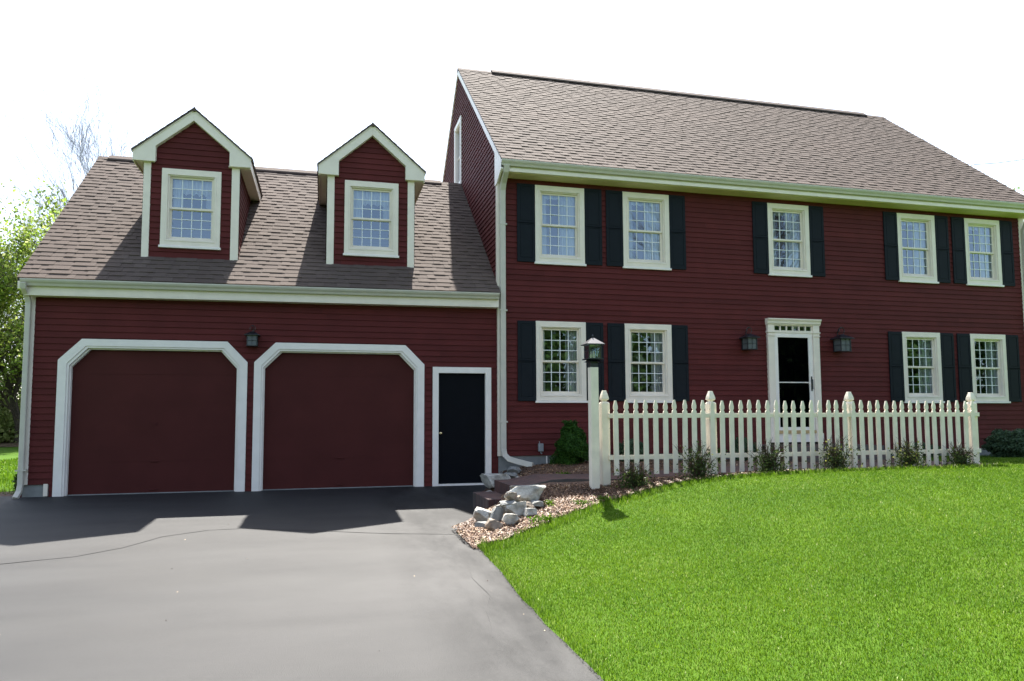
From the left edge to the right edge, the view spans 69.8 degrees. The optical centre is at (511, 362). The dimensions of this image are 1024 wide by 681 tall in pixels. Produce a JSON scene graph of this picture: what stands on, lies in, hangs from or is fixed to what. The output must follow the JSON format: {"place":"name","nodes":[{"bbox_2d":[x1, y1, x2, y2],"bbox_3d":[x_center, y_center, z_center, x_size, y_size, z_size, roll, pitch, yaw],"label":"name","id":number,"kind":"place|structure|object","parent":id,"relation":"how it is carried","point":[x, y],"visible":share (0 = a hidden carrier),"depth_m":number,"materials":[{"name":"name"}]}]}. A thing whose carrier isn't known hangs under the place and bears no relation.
{"place":"outdoors","nodes":[
{"label":"outdoors","id":0,"kind":"place"},
{"bbox_2d":[0,445,18,491],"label":"side lawn","id":1,"kind":"structure","parent":0,"point":[8,453],"depth_m":28.88,"materials":[{"name":"green plant"}]},
{"bbox_2d":[0,492,14,495],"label":"soil strip","id":2,"kind":"object","parent":1,"relation":"on","point":[6,494],"depth_m":12.20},
{"bbox_2d":[12,472,17,490],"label":"soil weed","id":3,"kind":"object","parent":2,"relation":"on","point":[15,482],"visible":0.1,"depth_m":12.45,"materials":[{"name":"green plant"}]},
{"bbox_2d":[0,457,17,494],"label":"side grass","id":4,"kind":"structure","parent":1,"relation":"on","point":[8,463],"depth_m":17.25,"materials":[{"name":"green plant"}]},
{"bbox_2d":[0,439,18,446],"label":"woodland floor","id":5,"kind":"structure","parent":0,"point":[6,444],"depth_m":38.88,"materials":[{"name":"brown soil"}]},
{"bbox_2d":[0,179,16,350],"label":"woodland tree","id":6,"kind":"object","parent":5,"relation":"on","point":[5,205],"visible":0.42,"depth_m":45.91,"materials":[{"name":"green plant"}]},
{"bbox_2d":[0,387,20,442],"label":"undergrowth","id":7,"kind":"object","parent":5,"relation":"on","point":[7,430],"visible":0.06,"depth_m":40.37,"materials":[{"name":"green plant"}]},
{"bbox_2d":[0,198,24,444],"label":"woodland tree","id":8,"kind":"object","parent":5,"relation":"on","point":[13,406],"visible":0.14,"depth_m":40.22,"materials":[{"name":"green plant"}]},
{"bbox_2d":[1,221,41,307],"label":"woodland tree","id":9,"kind":"object","parent":5,"relation":"on","point":[17,273],"visible":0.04,"depth_m":43.24,"materials":[{"name":"green plant"}]},
{"bbox_2d":[0,198,55,388],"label":"woodland tree","id":10,"kind":"object","parent":5,"relation":"on","point":[25,247],"visible":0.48,"depth_m":38.19,"materials":[{"name":"green plant"}]},
{"bbox_2d":[0,194,67,400],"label":"woodland tree","id":11,"kind":"object","parent":5,"relation":"on","point":[20,326],"visible":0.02,"depth_m":36.82,"materials":[{"name":"green plant"}]},
{"bbox_2d":[0,177,68,393],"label":"woodland tree","id":12,"kind":"object","parent":5,"relation":"on","point":[41,208],"visible":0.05,"depth_m":45.64,"materials":[{"name":"green plant"}]},
{"bbox_2d":[0,191,71,407],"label":"woodland tree","id":13,"kind":"object","parent":5,"relation":"on","point":[5,390],"visible":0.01,"depth_m":44.75,"materials":[{"name":"green plant"}]},
{"bbox_2d":[0,91,262,256],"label":"bare tree","id":14,"kind":"object","parent":5,"relation":"on","point":[92,155],"visible":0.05,"depth_m":47.20,"materials":[{"name":"brown plant"}]},
{"bbox_2d":[0,26,286,234],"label":"bare tree","id":15,"kind":"object","parent":5,"relation":"on","point":[81,127],"visible":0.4,"depth_m":48.88,"materials":[{"name":"grey plant"}]},
{"bbox_2d":[0,485,603,680],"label":"driveway","id":16,"kind":"structure","parent":0,"point":[98,587],"depth_m":5.93,"materials":[{"name":"grey asphalt"}]},
{"bbox_2d":[0,0,1023,398],"label":"sky","id":17,"kind":"structure","parent":0,"point":[300,79],"materials":[{"name":"white"}]},
{"bbox_2d":[457,454,1023,680],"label":"lawn","id":18,"kind":"structure","parent":0,"point":[624,639],"depth_m":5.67,"materials":[{"name":"green plant"}]},
{"bbox_2d":[12,68,1023,498],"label":"red house","id":19,"kind":"structure","parent":18,"relation":"on","point":[392,304],"depth_m":13.91,"materials":[{"name":"paint"}]},
{"bbox_2d":[52,339,247,496],"bbox_3d":[-5.864,0.906,12.051,2.855,2.530,0.185,1,-4,-14],"label":"garage door","id":20,"kind":"structure","parent":19,"relation":"in","point":[132,416],"depth_m":12.06,"materials":[{"name":"paint"}]},
{"bbox_2d":[158,168,221,250],"bbox_3d":[-5.588,-2.647,12.810,0.996,1.392,0.234,1,-4,-14],"label":"window","id":21,"kind":"structure","parent":19,"relation":"in","point":[207,183],"depth_m":12.79,"materials":[{"name":"white glass"}]},
{"bbox_2d":[244,325,259,346],"bbox_3d":[-4.370,-0.448,12.359,0.242,0.360,0.242,1,-4,-14],"label":"wall lantern","id":22,"kind":"object","parent":19,"relation":"attached to","point":[252,338],"depth_m":12.29,"materials":[{"name":"black metal"}]},
{"bbox_2d":[251,343,423,490],"bbox_3d":[-2.982,0.948,12.788,2.884,2.531,0.185,1,-4,-14],"label":"garage door","id":23,"kind":"structure","parent":19,"relation":"in","point":[326,416],"depth_m":12.81,"materials":[{"name":"paint"}]},
{"bbox_2d":[343,180,398,257],"bbox_3d":[-2.602,-2.623,13.576,1.011,1.404,0.235,1,-4,-14],"label":"window","id":24,"kind":"structure","parent":19,"relation":"in","point":[357,193],"depth_m":13.56,"materials":[{"name":"white glass"}]},
{"bbox_2d":[454,115,461,183],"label":"gable window","id":25,"kind":"structure","parent":19,"relation":"in","point":[457,131],"depth_m":18.07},
{"bbox_2d":[432,367,490,485],"bbox_3d":[-0.911,1.157,13.278,1.073,2.130,0.135,1,-4,-14],"label":"side door","id":26,"kind":"structure","parent":19,"relation":"in","point":[461,432],"depth_m":13.28,"materials":[{"name":"black paint"}]},
{"bbox_2d":[538,441,543,453],"bbox_3d":[0.528,1.569,13.474,0.090,0.235,0.070,1,-4,-14],"label":"outlet box","id":27,"kind":"object","parent":19,"relation":"attached to","point":[540,447],"visible":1,"depth_m":13.45,"materials":[{"name":"grey plastic"}]},
{"bbox_2d":[534,185,585,266],"bbox_3d":[0.890,-2.582,14.002,1.021,1.514,0.236,1,-4,-14],"label":"window","id":28,"kind":"structure","parent":19,"relation":"in","point":[572,219],"depth_m":14.01,"materials":[{"name":"white glass"}]},
{"bbox_2d":[535,321,587,402],"bbox_3d":[0.902,0.003,13.805,1.021,1.524,0.235,1,-4,-14],"label":"window","id":29,"kind":"structure","parent":19,"relation":"in","point":[575,332],"depth_m":13.80,"materials":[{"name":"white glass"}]},
{"bbox_2d":[622,191,671,270],"bbox_3d":[2.607,-2.556,14.441,1.021,1.514,0.236,1,-4,-14],"label":"window","id":30,"kind":"structure","parent":19,"relation":"in","point":[656,241],"depth_m":14.46,"materials":[{"name":"white glass"}]},
{"bbox_2d":[624,323,672,402],"bbox_3d":[2.619,0.028,14.244,1.021,1.524,0.235,1,-4,-14],"label":"window","id":31,"kind":"structure","parent":19,"relation":"in","point":[661,335],"depth_m":14.25,"materials":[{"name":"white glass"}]},
{"bbox_2d":[739,327,760,349],"bbox_3d":[4.726,-0.477,14.617,0.310,0.462,0.310,1,-4,-14],"label":"wall lantern","id":32,"kind":"object","parent":19,"relation":"attached to","point":[749,341],"depth_m":14.53,"materials":[{"name":"black metal"}]},
{"bbox_2d":[767,203,811,277],"bbox_3d":[5.696,-2.510,15.231,1.010,1.514,0.236,1,-4,-14],"label":"window","id":33,"kind":"structure","parent":19,"relation":"in","point":[797,241],"depth_m":15.25,"materials":[{"name":"white glass"}]},
{"bbox_2d":[765,318,823,442],"bbox_3d":[5.739,0.369,14.947,1.240,2.499,0.230,1,-4,-14],"label":"front door","id":34,"kind":"structure","parent":19,"relation":"in","point":[793,357],"depth_m":14.94,"materials":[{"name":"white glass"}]},
{"bbox_2d":[830,327,854,351],"bbox_3d":[6.803,-0.473,15.134,0.347,0.517,0.347,1,-4,-14],"label":"wall lantern","id":35,"kind":"object","parent":19,"relation":"attached to","point":[841,342],"depth_m":15.04,"materials":[{"name":"black metal"}]},
{"bbox_2d":[896,213,938,283],"bbox_3d":[8.773,-2.464,16.018,1.021,1.514,0.235,1,-4,-14],"label":"window","id":36,"kind":"structure","parent":19,"relation":"in","point":[923,226],"depth_m":16.04,"materials":[{"name":"white glass"}]},
{"bbox_2d":[902,332,944,402],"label":"window","id":37,"kind":"structure","parent":19,"relation":"in","point":[930,376],"depth_m":15.84,"materials":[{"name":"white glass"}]},
{"bbox_2d":[964,218,1003,286],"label":"window","id":38,"kind":"structure","parent":19,"relation":"in","point":[990,265],"depth_m":16.48,"materials":[{"name":"white glass"}]},
{"bbox_2d":[970,334,1010,402],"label":"window","id":39,"kind":"structure","parent":19,"relation":"in","point":[995,344],"depth_m":16.28,"materials":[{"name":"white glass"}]},
{"bbox_2d":[451,456,993,550],"bbox_3d":[4.132,1.923,11.633,10.760,0.654,5.443,1,-4,-14],"label":"mulch bed","id":40,"kind":"object","parent":18,"relation":"on","point":[548,496],"visible":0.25,"depth_m":9.47,"materials":[{"name":"beige wood"}]},
{"bbox_2d":[474,521,486,528],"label":"stone","id":41,"kind":"object","parent":40,"relation":"on","point":[480,524],"visible":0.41,"depth_m":8.36,"materials":[{"name":"grey stone"}]},
{"bbox_2d":[473,507,490,521],"bbox_3d":[-0.352,1.805,8.626,0.245,0.200,0.226,-2,-5,27],"label":"stone","id":42,"kind":"object","parent":40,"relation":"on","point":[481,514],"visible":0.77,"depth_m":8.55,"materials":[{"name":"grey stone"}]},
{"bbox_2d":[473,491,502,508],"bbox_3d":[-0.273,1.997,10.072,0.335,0.345,1.020,1,-4,-14],"label":"brick step","id":43,"kind":"object","parent":40,"relation":"on","point":[486,499],"visible":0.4,"depth_m":10.02,"materials":[{"name":"brown brick"}]},
{"bbox_2d":[484,518,502,530],"bbox_3d":[-0.202,1.829,8.226,0.195,0.150,0.148,-4,-5,38],"label":"stone","id":44,"kind":"object","parent":40,"relation":"on","point":[491,524],"visible":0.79,"depth_m":8.18,"materials":[{"name":"beige stone"}]},
{"bbox_2d":[480,473,510,488],"bbox_3d":[-0.253,1.928,11.905,0.483,0.260,0.357,1,-4,-14],"label":"stone","id":45,"kind":"object","parent":40,"relation":"on","point":[487,480],"visible":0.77,"depth_m":11.82,"materials":[{"name":"grey stone"}]},
{"bbox_2d":[490,506,504,520],"bbox_3d":[-0.203,1.768,8.550,0.158,0.190,0.235,-3,-5,32],"label":"stone","id":46,"kind":"object","parent":40,"relation":"on","point":[497,512],"visible":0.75,"depth_m":8.50,"materials":[{"name":"grey stone"}]},
{"bbox_2d":[502,513,519,524],"bbox_3d":[0.017,1.794,8.302,0.162,0.168,0.242,-4,-6,42],"label":"stone","id":47,"kind":"object","parent":40,"relation":"on","point":[509,519],"visible":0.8,"depth_m":8.25,"materials":[{"name":"grey stone"}]},
{"bbox_2d":[505,472,517,478],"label":"stone","id":48,"kind":"object","parent":40,"relation":"on","point":[513,475],"visible":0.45,"depth_m":12.11,"materials":[{"name":"grey stone"}]},
{"bbox_2d":[507,466,521,473],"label":"stone","id":49,"kind":"object","parent":40,"relation":"on","point":[513,469],"visible":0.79,"depth_m":12.55,"materials":[{"name":"grey stone"}]},
{"bbox_2d":[503,501,526,515],"bbox_3d":[0.036,1.736,8.670,0.294,0.180,0.210,-8,-1,-21],"label":"stone","id":50,"kind":"object","parent":40,"relation":"on","point":[518,508],"visible":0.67,"depth_m":8.59,"materials":[{"name":"grey stone"}]},
{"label":"stone","id":51,"kind":"object","parent":50,"relation":"on","visible":0},
{"bbox_2d":[499,500,516,504],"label":"stone","id":52,"kind":"object","parent":51,"relation":"on","point":[506,502],"visible":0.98,"depth_m":8.60,"materials":[{"name":"grey stone"}]},
{"bbox_2d":[504,492,516,499],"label":"stone","id":53,"kind":"object","parent":52,"relation":"on","point":[511,496],"visible":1,"depth_m":8.67,"materials":[{"name":"grey stone"}]},
{"bbox_2d":[509,484,540,489],"bbox_3d":[0.177,1.606,9.276,0.420,0.120,0.147,1,-5,-15],"label":"stone","id":54,"kind":"object","parent":40,"relation":"on","point":[512,487],"visible":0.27,"depth_m":9.25,"materials":[{"name":"grey stone"}]},
{"bbox_2d":[523,508,536,516],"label":"stone","id":55,"kind":"object","parent":40,"relation":"on","point":[529,512],"visible":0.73,"depth_m":8.51,"materials":[{"name":"grey stone"}]},
{"bbox_2d":[526,501,534,507],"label":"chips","id":56,"kind":"object","parent":40,"relation":"on","point":[529,504],"visible":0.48,"depth_m":8.73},
{"bbox_2d":[530,500,543,506],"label":"stone","id":57,"kind":"object","parent":40,"relation":"on","point":[536,503],"visible":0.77,"depth_m":8.80,"materials":[{"name":"grey stone"}]},
{"bbox_2d":[504,485,545,501],"bbox_3d":[0.145,1.615,8.997,0.525,0.220,0.294,1,-5,-19],"label":"stone","id":58,"kind":"object","parent":57,"relation":"on","point":[529,493],"visible":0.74,"depth_m":8.92,"materials":[{"name":"grey stone"}]},
{"bbox_2d":[527,515,549,522],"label":"weed","id":59,"kind":"object","parent":40,"relation":"on","point":[534,518],"visible":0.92,"depth_m":8.25,"materials":[{"name":"green plant"}]},
{"bbox_2d":[536,513,555,521],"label":"weed","id":60,"kind":"object","parent":40,"relation":"on","point":[548,518],"visible":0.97,"depth_m":8.28,"materials":[{"name":"green plant"}]},
{"bbox_2d":[543,499,555,505],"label":"weed","id":61,"kind":"object","parent":40,"relation":"on","point":[549,502],"visible":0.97,"depth_m":8.90,"materials":[{"name":"green plant"}]},
{"bbox_2d":[548,420,588,465],"bbox_3d":[1.046,1.460,13.028,0.820,0.897,0.869,1,-4,-14],"label":"cone shrub","id":62,"kind":"object","parent":40,"relation":"on","point":[571,445],"visible":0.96,"depth_m":12.86,"materials":[{"name":"green plant"}]},
{"bbox_2d":[570,499,592,504],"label":"weed","id":63,"kind":"object","parent":40,"relation":"on","point":[581,502],"visible":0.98,"depth_m":8.88,"materials":[{"name":"green plant"}]},
{"bbox_2d":[581,334,604,488],"bbox_3d":[1.085,0.726,9.753,0.250,2.212,0.250,1,-4,-14],"label":"lamp post","id":64,"kind":"object","parent":40,"relation":"on","point":[593,423],"visible":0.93,"depth_m":9.71,"materials":[{"name":"paint"}]},
{"bbox_2d":[594,494,611,501],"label":"weed","id":65,"kind":"object","parent":40,"relation":"on","point":[605,498],"visible":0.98,"depth_m":9.00,"materials":[{"name":"green plant"}]},
{"bbox_2d":[619,438,649,461],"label":"shrub","id":66,"kind":"object","parent":40,"relation":"on","point":[631,448],"visible":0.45,"depth_m":13.19,"materials":[{"name":"green plant"}]},
{"bbox_2d":[610,459,660,488],"bbox_3d":[1.564,1.442,9.583,0.747,0.423,0.547,1,-4,-14],"label":"rose bush","id":67,"kind":"object","parent":40,"relation":"on","point":[632,479],"visible":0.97,"depth_m":9.54,"materials":[{"name":"green plant"}]},
{"bbox_2d":[670,438,725,479],"bbox_3d":[2.460,1.292,9.803,0.789,0.560,0.605,1,-4,-14],"label":"rose bush","id":68,"kind":"object","parent":40,"relation":"on","point":[698,468],"visible":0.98,"depth_m":9.75,"materials":[{"name":"green plant"}]},
{"bbox_2d":[688,444,727,461],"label":"shrub","id":69,"kind":"object","parent":40,"relation":"on","point":[718,450],"visible":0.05,"depth_m":13.35,"materials":[{"name":"green plant"}]},
{"bbox_2d":[494,460,954,493],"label":"brick walkway","id":70,"kind":"structure","parent":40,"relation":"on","point":[501,486],"depth_m":10.50,"materials":[{"name":"brown brick"}]},
{"bbox_2d":[728,437,756,460],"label":"shrub","id":71,"kind":"object","parent":40,"relation":"on","point":[745,447],"visible":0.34,"depth_m":13.65,"materials":[{"name":"green plant"}]},
{"bbox_2d":[744,439,798,473],"bbox_3d":[3.538,1.281,10.068,0.781,0.515,0.639,1,-4,-14],"label":"rose bush","id":72,"kind":"object","parent":40,"relation":"on","point":[771,462],"visible":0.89,"depth_m":10.01,"materials":[{"name":"green plant"}]},
{"bbox_2d":[599,391,980,485],"bbox_3d":[4.196,1.115,10.581,6.191,1.384,0.167,1,-4,-14],"label":"picket fence","id":73,"kind":"object","parent":40,"relation":"on","point":[707,415],"visible":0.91,"depth_m":10.40,"materials":[{"name":"paint"}]},
{"bbox_2d":[756,443,885,461],"bbox_3d":[5.932,1.845,14.085,2.200,0.500,1.530,1,-4,-14],"label":"door stoop","id":74,"kind":"object","parent":40,"relation":"on","point":[824,445],"depth_m":13.56,"materials":[{"name":"brick"}]},
{"bbox_2d":[805,434,863,469],"bbox_3d":[4.551,1.276,10.363,0.717,0.528,0.665,-3,-5,30],"label":"rose bush","id":75,"kind":"object","parent":40,"relation":"on","point":[836,459],"visible":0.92,"depth_m":10.32,"materials":[{"name":"green plant"}]},
{"bbox_2d":[875,437,941,467],"bbox_3d":[5.748,1.312,10.671,0.854,0.473,0.674,1,-4,-14],"label":"rose bush","id":76,"kind":"object","parent":40,"relation":"on","point":[908,458],"visible":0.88,"depth_m":10.63,"materials":[{"name":"green plant"}]},
{"bbox_2d":[899,440,940,457],"bbox_3d":[8.032,1.763,14.511,0.892,0.430,0.878,1,-4,-14],"label":"shrub","id":77,"kind":"object","parent":40,"relation":"on","point":[924,447],"visible":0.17,"depth_m":14.35,"materials":[{"name":"green plant"}]},
{"bbox_2d":[932,440,987,465],"bbox_3d":[6.706,1.351,10.902,0.740,0.433,0.549,1,-4,-14],"label":"rose bush","id":78,"kind":"object","parent":40,"relation":"on","point":[960,457],"visible":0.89,"depth_m":10.89,"materials":[{"name":"green plant"}]},
{"bbox_2d":[981,428,1023,457],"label":"spreading yew","id":79,"kind":"object","parent":18,"relation":"on","point":[1004,443],"visible":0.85,"depth_m":14.70,"materials":[{"name":"green plant"}]},
{"bbox_2d":[971,159,1023,165],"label":"overhead wire","id":80,"kind":"object","parent":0,"point":[998,162],"visible":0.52,"depth_m":30.63,"materials":[{"name":"rubber"}]},
{"label":"ground","id":81,"kind":"structure","parent":0,"visible":0},
{"bbox_2d":[0,350,20,411],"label":"wood","id":82,"kind":"object","parent":81,"relation":"on","point":[4,385],"depth_m":61.06,"materials":[{"name":"green plant"}]}
]}

